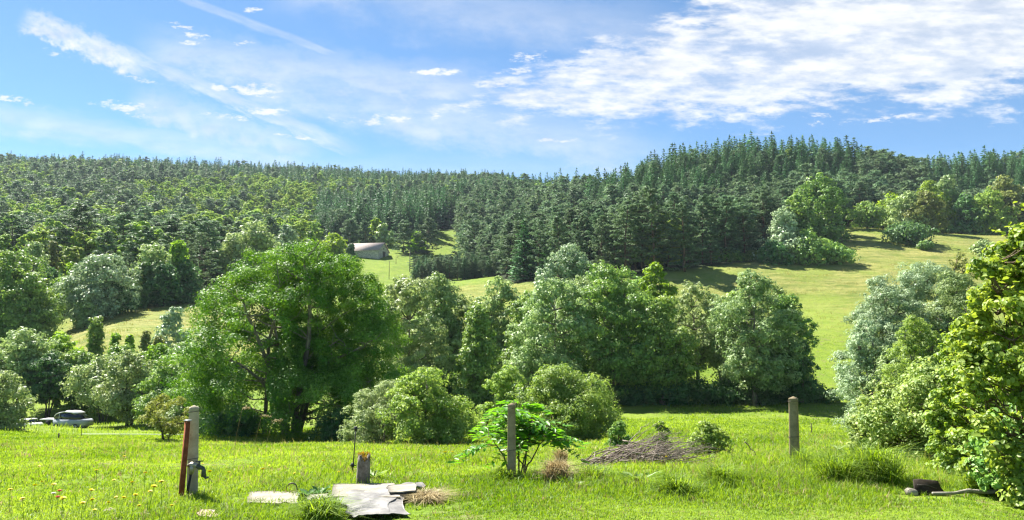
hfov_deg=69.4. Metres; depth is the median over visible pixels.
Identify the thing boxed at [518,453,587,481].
straw tuft
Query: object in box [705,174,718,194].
spruce tree
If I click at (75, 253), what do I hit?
broadleaf tree
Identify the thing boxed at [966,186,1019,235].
broadleaf tree
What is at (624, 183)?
spruce tree
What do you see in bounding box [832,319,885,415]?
willow tree
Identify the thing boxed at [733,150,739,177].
spruce tree
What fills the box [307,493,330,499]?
stone slab
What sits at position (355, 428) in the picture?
fence stake
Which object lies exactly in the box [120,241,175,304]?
broadleaf tree
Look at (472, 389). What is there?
shrub
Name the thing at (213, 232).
pine tree
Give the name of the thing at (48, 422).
flat trailer
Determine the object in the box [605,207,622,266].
pine tree
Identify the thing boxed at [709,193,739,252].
pine tree
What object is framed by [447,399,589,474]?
sapling
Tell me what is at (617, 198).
pine tree
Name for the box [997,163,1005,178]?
spruce tree
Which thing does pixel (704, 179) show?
spruce tree
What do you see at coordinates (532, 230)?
pine tree
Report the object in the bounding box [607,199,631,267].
pine tree
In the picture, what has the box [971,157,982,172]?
spruce tree
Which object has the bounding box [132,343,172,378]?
broadleaf tree
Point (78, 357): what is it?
broadleaf tree
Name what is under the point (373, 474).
weed
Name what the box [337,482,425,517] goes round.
plastic sheet
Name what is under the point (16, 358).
broadleaf tree
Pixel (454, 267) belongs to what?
conifer tree
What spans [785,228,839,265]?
bush
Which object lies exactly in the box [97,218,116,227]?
pine tree
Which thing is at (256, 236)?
broadleaf tree
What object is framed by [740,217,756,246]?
pine tree
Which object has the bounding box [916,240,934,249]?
shrub
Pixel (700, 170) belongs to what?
spruce tree
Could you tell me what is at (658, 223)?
pine tree
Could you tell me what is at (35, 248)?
broadleaf tree
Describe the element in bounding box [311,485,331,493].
weed
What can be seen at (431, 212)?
spruce tree
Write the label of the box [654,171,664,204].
spruce tree
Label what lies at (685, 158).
spruce tree
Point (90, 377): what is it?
broadleaf tree
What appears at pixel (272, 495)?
stone slab
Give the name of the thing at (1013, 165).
spruce tree
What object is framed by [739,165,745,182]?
spruce tree
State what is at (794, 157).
spruce tree
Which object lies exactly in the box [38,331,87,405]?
broadleaf tree
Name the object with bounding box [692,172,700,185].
spruce tree
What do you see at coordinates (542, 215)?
pine tree
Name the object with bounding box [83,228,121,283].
broadleaf tree
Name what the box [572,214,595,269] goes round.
pine tree
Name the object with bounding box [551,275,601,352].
broadleaf tree
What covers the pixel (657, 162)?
spruce tree
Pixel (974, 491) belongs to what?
fallen branch
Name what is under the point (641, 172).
spruce tree
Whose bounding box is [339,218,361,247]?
pine tree
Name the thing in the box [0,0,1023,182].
sky
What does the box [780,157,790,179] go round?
spruce tree
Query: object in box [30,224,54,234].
broadleaf tree
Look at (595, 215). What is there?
pine tree
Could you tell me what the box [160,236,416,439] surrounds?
ash tree
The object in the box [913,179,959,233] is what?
broadleaf tree
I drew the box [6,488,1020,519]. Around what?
dry grass
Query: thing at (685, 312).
broadleaf tree
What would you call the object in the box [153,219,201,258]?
pine tree
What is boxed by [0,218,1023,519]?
ground
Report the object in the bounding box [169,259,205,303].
broadleaf tree
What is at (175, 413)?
broadleaf tree
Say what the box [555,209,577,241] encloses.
pine tree
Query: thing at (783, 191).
pine tree
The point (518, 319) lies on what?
broadleaf tree
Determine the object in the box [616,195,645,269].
pine tree
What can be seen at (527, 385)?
shrub
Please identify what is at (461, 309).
broadleaf tree
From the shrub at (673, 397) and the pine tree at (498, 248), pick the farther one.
the pine tree at (498, 248)
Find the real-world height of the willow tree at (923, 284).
11.949 m
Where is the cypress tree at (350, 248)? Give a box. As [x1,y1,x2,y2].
[345,243,357,257]
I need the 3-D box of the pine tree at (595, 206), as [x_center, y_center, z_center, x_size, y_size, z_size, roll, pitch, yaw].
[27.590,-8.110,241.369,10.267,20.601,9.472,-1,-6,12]
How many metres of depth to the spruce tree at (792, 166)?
369.09 m
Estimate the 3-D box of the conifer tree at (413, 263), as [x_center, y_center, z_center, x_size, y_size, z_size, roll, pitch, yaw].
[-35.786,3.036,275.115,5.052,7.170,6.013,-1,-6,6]
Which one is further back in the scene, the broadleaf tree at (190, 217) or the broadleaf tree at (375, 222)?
the broadleaf tree at (375, 222)
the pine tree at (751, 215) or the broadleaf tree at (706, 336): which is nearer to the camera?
the broadleaf tree at (706, 336)
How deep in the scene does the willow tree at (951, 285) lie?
45.72 m
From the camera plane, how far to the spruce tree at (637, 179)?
363.64 m
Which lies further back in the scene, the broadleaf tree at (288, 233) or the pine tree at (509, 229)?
the broadleaf tree at (288, 233)
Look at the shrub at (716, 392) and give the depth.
73.65 m
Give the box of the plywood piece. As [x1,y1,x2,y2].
[386,483,416,492]
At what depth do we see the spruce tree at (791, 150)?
388.96 m
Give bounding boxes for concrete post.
[186,405,198,496]
[507,403,515,476]
[788,396,799,457]
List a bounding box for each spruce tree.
[316,215,324,237]
[321,213,329,237]
[321,216,332,243]
[326,210,340,234]
[329,212,341,236]
[374,206,383,230]
[389,200,404,236]
[414,202,425,237]
[421,197,438,238]
[505,207,529,269]
[506,219,539,280]
[537,216,572,277]
[588,188,596,199]
[596,185,603,197]
[603,176,614,197]
[619,174,629,195]
[634,162,646,185]
[634,167,641,186]
[634,174,640,185]
[642,176,651,188]
[643,161,658,186]
[649,176,657,191]
[654,154,663,176]
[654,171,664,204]
[660,164,673,188]
[660,167,671,201]
[665,158,675,177]
[676,170,681,186]
[680,175,687,191]
[681,168,687,183]
[682,154,690,173]
[683,159,692,181]
[686,145,697,173]
[688,166,696,183]
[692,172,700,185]
[693,168,707,192]
[700,169,710,187]
[705,164,714,184]
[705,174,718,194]
[706,148,724,175]
[706,151,716,174]
[712,165,728,194]
[716,174,722,187]
[720,146,730,165]
[722,163,728,191]
[725,150,737,172]
[726,157,736,180]
[732,153,742,178]
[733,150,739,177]
[734,159,748,182]
[739,149,747,167]
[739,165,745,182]
[743,156,759,188]
[745,155,759,177]
[745,168,753,187]
[751,144,758,161]
[754,154,763,178]
[755,154,766,183]
[761,161,772,183]
[761,171,771,186]
[763,141,784,179]
[763,143,768,168]
[771,159,783,179]
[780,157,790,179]
[786,138,797,164]
[788,158,797,175]
[790,150,798,165]
[795,141,808,162]
[797,157,804,172]
[814,154,823,172]
[820,162,828,172]
[821,154,826,172]
[824,151,834,168]
[830,157,839,175]
[831,138,848,169]
[841,157,852,179]
[845,143,855,169]
[855,144,867,168]
[860,164,867,176]
[933,158,942,179]
[934,166,941,184]
[937,163,944,179]
[943,164,949,182]
[952,161,963,186]
[958,176,967,189]
[962,167,980,188]
[966,164,984,188]
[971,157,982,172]
[972,172,981,189]
[974,161,982,184]
[979,171,988,187]
[980,151,998,177]
[991,154,1000,174]
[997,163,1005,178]
[1004,157,1016,182]
[1007,155,1017,178]
[1013,162,1023,185]
[1014,169,1022,184]
[1015,171,1023,187]
[1019,154,1023,181]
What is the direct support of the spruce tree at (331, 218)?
on the ground at (390, 266)
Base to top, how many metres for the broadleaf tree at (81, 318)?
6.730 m
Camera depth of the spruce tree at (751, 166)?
358.00 m
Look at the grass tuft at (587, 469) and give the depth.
9.86 m
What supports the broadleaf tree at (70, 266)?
on the ground at (390, 266)
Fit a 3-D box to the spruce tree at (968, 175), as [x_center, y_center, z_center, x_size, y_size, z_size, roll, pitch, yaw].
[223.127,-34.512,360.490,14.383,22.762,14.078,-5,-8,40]
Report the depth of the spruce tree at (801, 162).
370.12 m
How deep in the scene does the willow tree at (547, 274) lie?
117.73 m
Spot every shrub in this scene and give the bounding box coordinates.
[199,403,274,436]
[304,407,363,442]
[336,379,413,443]
[374,365,484,444]
[421,361,460,405]
[447,371,493,406]
[475,365,537,439]
[488,362,628,442]
[500,365,548,403]
[539,361,612,406]
[603,420,631,446]
[609,381,666,406]
[634,374,704,405]
[652,420,670,451]
[683,419,734,454]
[686,374,745,405]
[714,249,745,261]
[715,376,784,405]
[739,250,767,260]
[757,239,794,265]
[763,383,825,403]
[808,383,842,403]
[818,242,860,264]
[845,379,921,456]
[853,356,1009,462]
[877,315,949,386]
[879,221,938,245]
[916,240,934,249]
[921,322,1023,475]
[942,201,1023,509]
[947,251,978,314]
[957,403,1023,498]
[968,239,994,255]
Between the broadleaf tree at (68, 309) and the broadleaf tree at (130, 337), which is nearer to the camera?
the broadleaf tree at (130, 337)
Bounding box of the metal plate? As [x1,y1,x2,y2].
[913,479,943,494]
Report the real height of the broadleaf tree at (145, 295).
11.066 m
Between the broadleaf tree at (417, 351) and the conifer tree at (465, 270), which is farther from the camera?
the conifer tree at (465, 270)
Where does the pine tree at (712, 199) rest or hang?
on the ground at (390, 266)
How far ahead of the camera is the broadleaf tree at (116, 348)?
90.27 m
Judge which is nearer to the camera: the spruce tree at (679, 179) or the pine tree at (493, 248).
the pine tree at (493, 248)
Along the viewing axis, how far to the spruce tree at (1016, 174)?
359.65 m
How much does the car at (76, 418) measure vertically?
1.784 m
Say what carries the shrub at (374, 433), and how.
on the ground at (390, 266)
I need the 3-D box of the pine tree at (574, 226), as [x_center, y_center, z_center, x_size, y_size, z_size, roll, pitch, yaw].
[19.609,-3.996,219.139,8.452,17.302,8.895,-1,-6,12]
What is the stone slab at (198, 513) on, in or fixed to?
on the ground at (390, 266)
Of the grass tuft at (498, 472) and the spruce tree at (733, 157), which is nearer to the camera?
the grass tuft at (498, 472)
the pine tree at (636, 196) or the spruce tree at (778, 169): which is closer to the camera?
the pine tree at (636, 196)
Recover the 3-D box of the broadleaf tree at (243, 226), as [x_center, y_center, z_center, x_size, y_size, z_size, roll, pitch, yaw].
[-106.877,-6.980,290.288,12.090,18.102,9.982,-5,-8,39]
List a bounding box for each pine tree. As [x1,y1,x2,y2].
[0,212,30,251]
[9,223,33,254]
[18,220,33,227]
[43,202,104,263]
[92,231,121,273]
[96,212,139,261]
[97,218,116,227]
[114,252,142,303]
[116,226,170,266]
[135,215,155,248]
[149,218,161,226]
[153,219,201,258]
[157,231,190,272]
[161,215,184,246]
[175,225,205,265]
[177,224,206,268]
[183,239,197,266]
[185,232,222,287]
[189,220,223,282]
[190,219,219,266]
[194,217,218,269]
[200,232,221,278]
[205,220,229,276]
[217,232,226,243]
[228,221,245,233]
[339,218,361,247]
[357,220,373,242]
[392,220,416,252]
[412,217,441,253]
[479,234,493,256]
[480,235,495,257]
[486,235,500,260]
[489,229,505,268]
[489,229,510,273]
[493,230,512,264]
[494,229,511,276]
[497,221,518,275]
[499,210,528,248]
[500,228,519,275]
[502,220,531,275]
[504,214,515,227]
[507,226,543,276]
[524,222,543,277]
[525,219,550,269]
[526,211,547,226]
[531,213,546,271]
[536,219,551,258]
[539,216,566,265]
[541,228,566,264]
[543,205,570,236]
[545,216,569,276]
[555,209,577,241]
[563,209,582,235]
[566,218,587,251]
[566,229,593,264]
[568,230,588,277]
[572,200,595,268]
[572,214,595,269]
[581,209,609,267]
[585,215,614,269]
[589,205,606,218]
[590,211,607,254]
[594,203,609,250]
[597,200,648,271]
[599,219,616,260]
[604,231,625,267]
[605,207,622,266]
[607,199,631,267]
[610,197,623,207]
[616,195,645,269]
[617,227,632,269]
[623,186,662,269]
[625,185,679,263]
[636,216,650,266]
[655,222,672,259]
[657,231,677,266]
[660,191,688,247]
[660,202,706,271]
[675,196,692,262]
[686,193,717,262]
[690,211,722,252]
[694,195,724,260]
[699,223,723,263]
[706,195,748,261]
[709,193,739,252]
[726,199,755,251]
[728,209,762,252]
[729,197,761,248]
[731,197,758,241]
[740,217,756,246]
[743,197,759,241]
[748,185,781,233]
[752,189,774,250]
[754,204,777,248]
[758,195,783,237]
[771,185,792,200]
[771,206,800,229]
[796,172,822,212]
[814,176,835,220]
[834,204,844,224]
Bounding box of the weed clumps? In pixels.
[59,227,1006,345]
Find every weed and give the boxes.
[298,488,315,496]
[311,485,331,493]
[370,469,387,478]
[830,444,845,450]
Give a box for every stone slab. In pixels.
[196,509,217,517]
[246,491,299,507]
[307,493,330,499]
[331,483,399,500]
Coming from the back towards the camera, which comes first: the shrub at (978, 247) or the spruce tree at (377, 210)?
the spruce tree at (377, 210)
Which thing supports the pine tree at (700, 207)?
on the ground at (390, 266)
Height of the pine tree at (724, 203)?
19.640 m
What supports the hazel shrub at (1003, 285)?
on the ground at (390, 266)
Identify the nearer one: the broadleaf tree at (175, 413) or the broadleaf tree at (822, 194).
the broadleaf tree at (175, 413)
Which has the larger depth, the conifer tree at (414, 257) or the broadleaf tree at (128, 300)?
the conifer tree at (414, 257)
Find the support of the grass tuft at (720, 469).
on the ground at (390, 266)
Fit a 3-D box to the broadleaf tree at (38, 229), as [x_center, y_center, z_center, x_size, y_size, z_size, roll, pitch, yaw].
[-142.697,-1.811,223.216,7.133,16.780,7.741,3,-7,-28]
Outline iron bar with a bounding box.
[178,420,191,496]
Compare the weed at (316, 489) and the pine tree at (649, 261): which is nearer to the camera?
the weed at (316, 489)
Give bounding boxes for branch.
[627,423,650,448]
[932,488,1009,494]
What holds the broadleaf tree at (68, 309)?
on the ground at (390, 266)
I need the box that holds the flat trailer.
[40,418,53,425]
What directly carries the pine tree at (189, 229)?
on the ground at (390, 266)
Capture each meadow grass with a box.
[0,416,1023,519]
[2,327,1005,435]
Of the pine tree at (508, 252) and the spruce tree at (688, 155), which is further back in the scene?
the spruce tree at (688, 155)
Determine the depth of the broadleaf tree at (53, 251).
192.85 m
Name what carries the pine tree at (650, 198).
on the ground at (390, 266)
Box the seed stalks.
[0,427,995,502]
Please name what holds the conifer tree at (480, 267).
on the ground at (390, 266)
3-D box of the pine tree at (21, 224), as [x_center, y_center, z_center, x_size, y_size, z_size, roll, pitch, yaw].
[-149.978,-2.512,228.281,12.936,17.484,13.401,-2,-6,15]
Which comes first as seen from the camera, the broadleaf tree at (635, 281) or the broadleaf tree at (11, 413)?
the broadleaf tree at (11, 413)
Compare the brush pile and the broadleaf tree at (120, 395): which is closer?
the brush pile
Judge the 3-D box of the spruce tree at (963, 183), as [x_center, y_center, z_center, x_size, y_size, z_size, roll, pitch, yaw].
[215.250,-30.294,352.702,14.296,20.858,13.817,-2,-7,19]
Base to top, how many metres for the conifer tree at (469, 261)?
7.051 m
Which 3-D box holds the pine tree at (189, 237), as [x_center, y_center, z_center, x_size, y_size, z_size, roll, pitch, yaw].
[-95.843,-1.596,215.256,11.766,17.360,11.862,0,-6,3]
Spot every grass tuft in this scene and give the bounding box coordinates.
[267,483,386,519]
[482,462,523,480]
[571,461,636,478]
[624,467,722,495]
[684,456,765,486]
[776,445,894,484]
[777,445,825,469]
[783,433,952,484]
[936,466,996,495]
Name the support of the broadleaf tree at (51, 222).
on the ground at (390, 266)
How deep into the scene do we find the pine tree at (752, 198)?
242.32 m
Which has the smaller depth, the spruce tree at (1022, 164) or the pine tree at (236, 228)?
the pine tree at (236, 228)
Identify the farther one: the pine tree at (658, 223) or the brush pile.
the pine tree at (658, 223)
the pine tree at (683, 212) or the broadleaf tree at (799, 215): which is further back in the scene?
the broadleaf tree at (799, 215)
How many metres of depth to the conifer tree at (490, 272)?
257.51 m
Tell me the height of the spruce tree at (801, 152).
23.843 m
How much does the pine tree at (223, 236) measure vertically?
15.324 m
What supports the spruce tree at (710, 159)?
on the ground at (390, 266)
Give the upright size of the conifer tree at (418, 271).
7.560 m
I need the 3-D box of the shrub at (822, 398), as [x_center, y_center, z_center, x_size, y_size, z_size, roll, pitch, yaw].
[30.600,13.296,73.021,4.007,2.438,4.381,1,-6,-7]
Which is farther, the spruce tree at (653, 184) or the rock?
the spruce tree at (653, 184)
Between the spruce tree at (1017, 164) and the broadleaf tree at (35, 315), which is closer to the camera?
the broadleaf tree at (35, 315)
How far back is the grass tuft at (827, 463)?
9.37 m
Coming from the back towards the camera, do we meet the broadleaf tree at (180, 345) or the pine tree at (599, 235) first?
the pine tree at (599, 235)
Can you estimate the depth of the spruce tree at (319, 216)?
367.05 m
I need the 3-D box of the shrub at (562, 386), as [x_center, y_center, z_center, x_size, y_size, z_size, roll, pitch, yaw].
[2.084,6.498,32.490,6.443,4.045,5.610,5,-8,-38]
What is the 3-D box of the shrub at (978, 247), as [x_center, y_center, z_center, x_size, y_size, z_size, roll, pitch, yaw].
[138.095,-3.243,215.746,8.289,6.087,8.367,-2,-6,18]
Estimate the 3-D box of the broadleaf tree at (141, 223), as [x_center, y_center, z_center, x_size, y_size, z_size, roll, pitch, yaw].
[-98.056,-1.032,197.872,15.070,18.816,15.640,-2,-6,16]
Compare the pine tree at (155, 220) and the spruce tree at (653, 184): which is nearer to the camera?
the pine tree at (155, 220)
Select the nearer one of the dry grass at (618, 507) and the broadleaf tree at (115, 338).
the dry grass at (618, 507)
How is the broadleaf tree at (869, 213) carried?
on the ground at (390, 266)
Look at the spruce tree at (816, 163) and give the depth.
367.72 m
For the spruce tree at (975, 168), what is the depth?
362.46 m
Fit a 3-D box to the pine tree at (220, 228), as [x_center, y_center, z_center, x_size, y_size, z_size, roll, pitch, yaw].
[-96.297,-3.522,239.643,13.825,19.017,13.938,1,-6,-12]
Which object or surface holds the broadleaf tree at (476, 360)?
on the ground at (390, 266)
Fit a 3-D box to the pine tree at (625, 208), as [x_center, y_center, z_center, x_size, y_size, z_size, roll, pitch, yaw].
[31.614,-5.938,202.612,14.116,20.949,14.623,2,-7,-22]
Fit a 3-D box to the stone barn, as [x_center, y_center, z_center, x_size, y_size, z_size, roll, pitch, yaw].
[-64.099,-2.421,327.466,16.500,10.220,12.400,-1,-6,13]
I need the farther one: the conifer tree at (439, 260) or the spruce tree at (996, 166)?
the spruce tree at (996, 166)
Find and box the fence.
[399,242,452,256]
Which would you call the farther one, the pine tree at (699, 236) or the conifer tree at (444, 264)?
the conifer tree at (444, 264)
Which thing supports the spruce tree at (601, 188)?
on the ground at (390, 266)
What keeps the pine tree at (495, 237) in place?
on the ground at (390, 266)
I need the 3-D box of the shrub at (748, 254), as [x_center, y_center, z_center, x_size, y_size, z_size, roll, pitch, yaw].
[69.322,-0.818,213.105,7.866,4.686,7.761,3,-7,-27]
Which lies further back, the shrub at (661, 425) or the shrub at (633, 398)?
the shrub at (633, 398)
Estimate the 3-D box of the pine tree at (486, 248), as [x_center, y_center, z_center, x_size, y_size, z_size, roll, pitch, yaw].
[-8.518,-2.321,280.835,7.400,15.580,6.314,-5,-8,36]
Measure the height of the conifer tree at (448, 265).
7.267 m
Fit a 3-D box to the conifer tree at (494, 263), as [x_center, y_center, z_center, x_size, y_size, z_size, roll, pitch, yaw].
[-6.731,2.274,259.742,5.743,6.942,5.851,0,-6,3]
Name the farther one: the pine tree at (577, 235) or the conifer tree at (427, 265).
the conifer tree at (427, 265)
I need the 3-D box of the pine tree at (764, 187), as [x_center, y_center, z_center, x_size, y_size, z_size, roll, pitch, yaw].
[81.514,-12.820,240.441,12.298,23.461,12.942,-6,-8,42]
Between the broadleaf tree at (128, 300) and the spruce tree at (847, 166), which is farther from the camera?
the spruce tree at (847, 166)
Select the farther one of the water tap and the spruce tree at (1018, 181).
the spruce tree at (1018, 181)
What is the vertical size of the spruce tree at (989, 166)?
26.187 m
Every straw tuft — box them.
[385,485,469,506]
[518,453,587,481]
[543,447,575,463]
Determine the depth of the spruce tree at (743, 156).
375.88 m
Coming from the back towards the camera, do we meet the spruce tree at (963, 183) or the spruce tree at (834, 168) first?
the spruce tree at (834, 168)
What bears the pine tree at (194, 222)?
on the ground at (390, 266)
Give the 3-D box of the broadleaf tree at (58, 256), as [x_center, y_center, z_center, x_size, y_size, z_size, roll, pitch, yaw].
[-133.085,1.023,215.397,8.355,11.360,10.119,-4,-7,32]
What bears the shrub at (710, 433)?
on the ground at (390, 266)
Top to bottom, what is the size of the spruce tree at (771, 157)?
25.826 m
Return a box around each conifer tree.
[407,255,416,265]
[409,258,422,273]
[410,260,425,279]
[410,267,419,279]
[415,265,426,278]
[421,263,431,276]
[428,257,444,273]
[430,262,439,280]
[431,259,442,272]
[439,259,452,275]
[442,260,456,278]
[448,256,461,276]
[452,261,464,279]
[457,256,471,278]
[466,259,476,273]
[469,258,480,277]
[476,260,488,276]
[482,258,496,276]
[486,257,499,274]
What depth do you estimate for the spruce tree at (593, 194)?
370.47 m
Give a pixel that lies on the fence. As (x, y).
(426, 249)
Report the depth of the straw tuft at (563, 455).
12.39 m
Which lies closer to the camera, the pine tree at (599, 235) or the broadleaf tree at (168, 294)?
the broadleaf tree at (168, 294)
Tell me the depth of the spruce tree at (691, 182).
358.37 m
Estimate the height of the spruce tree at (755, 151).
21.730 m
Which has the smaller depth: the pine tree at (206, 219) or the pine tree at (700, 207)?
the pine tree at (700, 207)
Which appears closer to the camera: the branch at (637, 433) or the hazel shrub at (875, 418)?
the hazel shrub at (875, 418)
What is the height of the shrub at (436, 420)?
3.869 m
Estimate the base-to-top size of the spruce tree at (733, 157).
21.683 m
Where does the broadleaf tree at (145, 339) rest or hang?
on the ground at (390, 266)
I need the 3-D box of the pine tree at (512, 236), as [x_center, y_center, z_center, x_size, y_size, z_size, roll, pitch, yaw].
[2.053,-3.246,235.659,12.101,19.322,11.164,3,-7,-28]
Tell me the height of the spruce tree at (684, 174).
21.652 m
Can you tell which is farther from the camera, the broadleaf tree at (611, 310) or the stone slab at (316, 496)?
the broadleaf tree at (611, 310)
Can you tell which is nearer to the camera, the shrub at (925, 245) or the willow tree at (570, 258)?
the willow tree at (570, 258)
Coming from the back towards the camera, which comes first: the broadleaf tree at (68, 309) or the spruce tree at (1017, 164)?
the spruce tree at (1017, 164)
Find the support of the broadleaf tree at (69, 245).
on the ground at (390, 266)
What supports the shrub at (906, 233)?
on the ground at (390, 266)
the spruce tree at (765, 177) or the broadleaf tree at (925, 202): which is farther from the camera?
the spruce tree at (765, 177)
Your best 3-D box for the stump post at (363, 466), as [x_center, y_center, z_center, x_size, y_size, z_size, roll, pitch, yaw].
[-1.881,2.742,9.373,0.196,0.626,0.196,2,-6,-15]
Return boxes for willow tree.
[149,306,192,369]
[533,243,601,332]
[533,267,559,340]
[823,273,936,431]
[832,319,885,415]
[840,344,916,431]
[865,259,1007,408]
[918,270,1008,374]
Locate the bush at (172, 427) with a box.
[133,393,200,439]
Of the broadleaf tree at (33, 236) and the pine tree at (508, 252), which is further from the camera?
the pine tree at (508, 252)
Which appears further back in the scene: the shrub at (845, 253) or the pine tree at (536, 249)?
the pine tree at (536, 249)
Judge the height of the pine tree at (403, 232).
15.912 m
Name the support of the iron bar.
on the ground at (390, 266)
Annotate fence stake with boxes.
[350,426,358,470]
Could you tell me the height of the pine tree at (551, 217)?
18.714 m
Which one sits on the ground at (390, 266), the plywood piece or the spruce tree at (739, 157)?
the spruce tree at (739, 157)
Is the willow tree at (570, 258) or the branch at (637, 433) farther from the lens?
the willow tree at (570, 258)
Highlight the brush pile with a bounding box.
[580,422,718,465]
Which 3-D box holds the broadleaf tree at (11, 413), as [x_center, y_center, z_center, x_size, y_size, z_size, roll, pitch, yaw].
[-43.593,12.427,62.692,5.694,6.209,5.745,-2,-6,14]
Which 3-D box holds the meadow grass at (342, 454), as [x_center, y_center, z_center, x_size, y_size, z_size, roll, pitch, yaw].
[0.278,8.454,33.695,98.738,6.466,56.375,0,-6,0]
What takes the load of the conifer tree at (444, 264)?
on the ground at (390, 266)
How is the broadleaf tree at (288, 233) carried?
on the ground at (390, 266)
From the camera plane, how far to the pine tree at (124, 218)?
198.98 m
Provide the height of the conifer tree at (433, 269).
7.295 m
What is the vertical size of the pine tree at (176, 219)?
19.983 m
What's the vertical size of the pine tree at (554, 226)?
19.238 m
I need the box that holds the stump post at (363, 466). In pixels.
[356,451,370,483]
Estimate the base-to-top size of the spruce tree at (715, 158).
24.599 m
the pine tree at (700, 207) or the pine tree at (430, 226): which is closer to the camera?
the pine tree at (700, 207)
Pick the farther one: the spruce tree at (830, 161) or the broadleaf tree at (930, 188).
the spruce tree at (830, 161)
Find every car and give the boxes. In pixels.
[22,418,43,425]
[53,410,93,426]
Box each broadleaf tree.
[0,234,16,268]
[0,236,5,272]
[0,245,57,350]
[0,271,67,343]
[0,326,69,418]
[0,370,39,430]
[11,241,51,282]
[15,351,79,417]
[16,231,44,261]
[26,229,49,276]
[28,227,49,249]
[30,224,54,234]
[38,267,63,306]
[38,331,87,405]
[40,245,63,276]
[42,218,74,246]
[44,240,60,271]
[49,253,142,321]
[50,349,96,410]
[52,261,80,304]
[52,288,71,314]
[56,232,95,276]
[58,242,86,273]
[58,353,141,421]
[60,231,80,271]
[63,232,91,262]
[70,297,101,328]
[78,342,143,413]
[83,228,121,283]
[83,240,131,276]
[85,316,106,359]
[88,348,155,425]
[103,276,141,315]
[107,332,121,356]
[110,250,125,273]
[111,221,170,271]
[116,231,143,269]
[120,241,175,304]
[123,334,135,350]
[130,355,185,428]
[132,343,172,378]
[133,261,160,308]
[138,330,151,356]
[145,263,183,306]
[150,338,229,411]
[151,380,206,431]
[152,336,164,345]
[167,240,190,301]
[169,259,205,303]
[179,215,193,223]
[205,232,255,280]
[225,220,284,280]
[233,220,249,231]
[274,224,298,252]
[306,230,318,262]
[317,232,350,261]
[368,217,381,242]
[368,274,452,399]
[373,223,394,244]
[400,287,449,376]
[406,231,426,251]
[421,270,468,382]
[442,294,487,383]
[450,304,503,408]
[470,275,519,372]
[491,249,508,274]
[497,296,550,363]
[502,277,613,391]
[518,289,551,340]
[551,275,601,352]
[552,259,673,403]
[624,276,659,338]
[625,293,704,404]
[634,261,678,357]
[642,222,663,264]
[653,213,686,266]
[668,302,706,382]
[670,280,726,381]
[695,293,741,378]
[701,268,808,405]
[710,290,758,383]
[749,284,809,338]
[751,204,805,263]
[755,293,819,391]
[780,340,826,402]
[784,192,819,236]
[784,207,803,233]
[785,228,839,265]
[789,172,857,243]
[845,200,888,228]
[874,191,902,228]
[881,190,929,227]
[902,190,949,232]
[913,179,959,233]
[934,174,971,233]
[945,192,989,234]
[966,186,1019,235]
[987,174,1023,234]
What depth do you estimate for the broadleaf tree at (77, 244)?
203.78 m
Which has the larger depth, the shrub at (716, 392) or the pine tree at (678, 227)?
the pine tree at (678, 227)
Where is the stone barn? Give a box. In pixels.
[354,243,389,258]
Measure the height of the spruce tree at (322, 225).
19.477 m
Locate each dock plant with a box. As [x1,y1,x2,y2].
[554,476,581,485]
[617,470,662,481]
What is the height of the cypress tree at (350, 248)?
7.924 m
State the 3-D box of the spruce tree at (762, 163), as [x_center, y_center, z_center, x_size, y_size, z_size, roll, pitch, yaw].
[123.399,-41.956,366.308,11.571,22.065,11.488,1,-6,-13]
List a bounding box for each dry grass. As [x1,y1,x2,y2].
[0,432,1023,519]
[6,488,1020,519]
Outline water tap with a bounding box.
[186,460,208,495]
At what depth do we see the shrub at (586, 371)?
74.97 m
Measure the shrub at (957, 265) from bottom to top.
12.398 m
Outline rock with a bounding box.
[904,488,917,495]
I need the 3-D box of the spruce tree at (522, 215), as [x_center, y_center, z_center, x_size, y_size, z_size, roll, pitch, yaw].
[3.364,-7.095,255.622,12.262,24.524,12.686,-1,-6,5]
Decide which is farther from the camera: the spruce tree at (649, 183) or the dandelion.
the spruce tree at (649, 183)
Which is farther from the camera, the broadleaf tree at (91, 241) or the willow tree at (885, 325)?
the broadleaf tree at (91, 241)
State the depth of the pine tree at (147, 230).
190.12 m
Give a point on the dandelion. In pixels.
(161, 481)

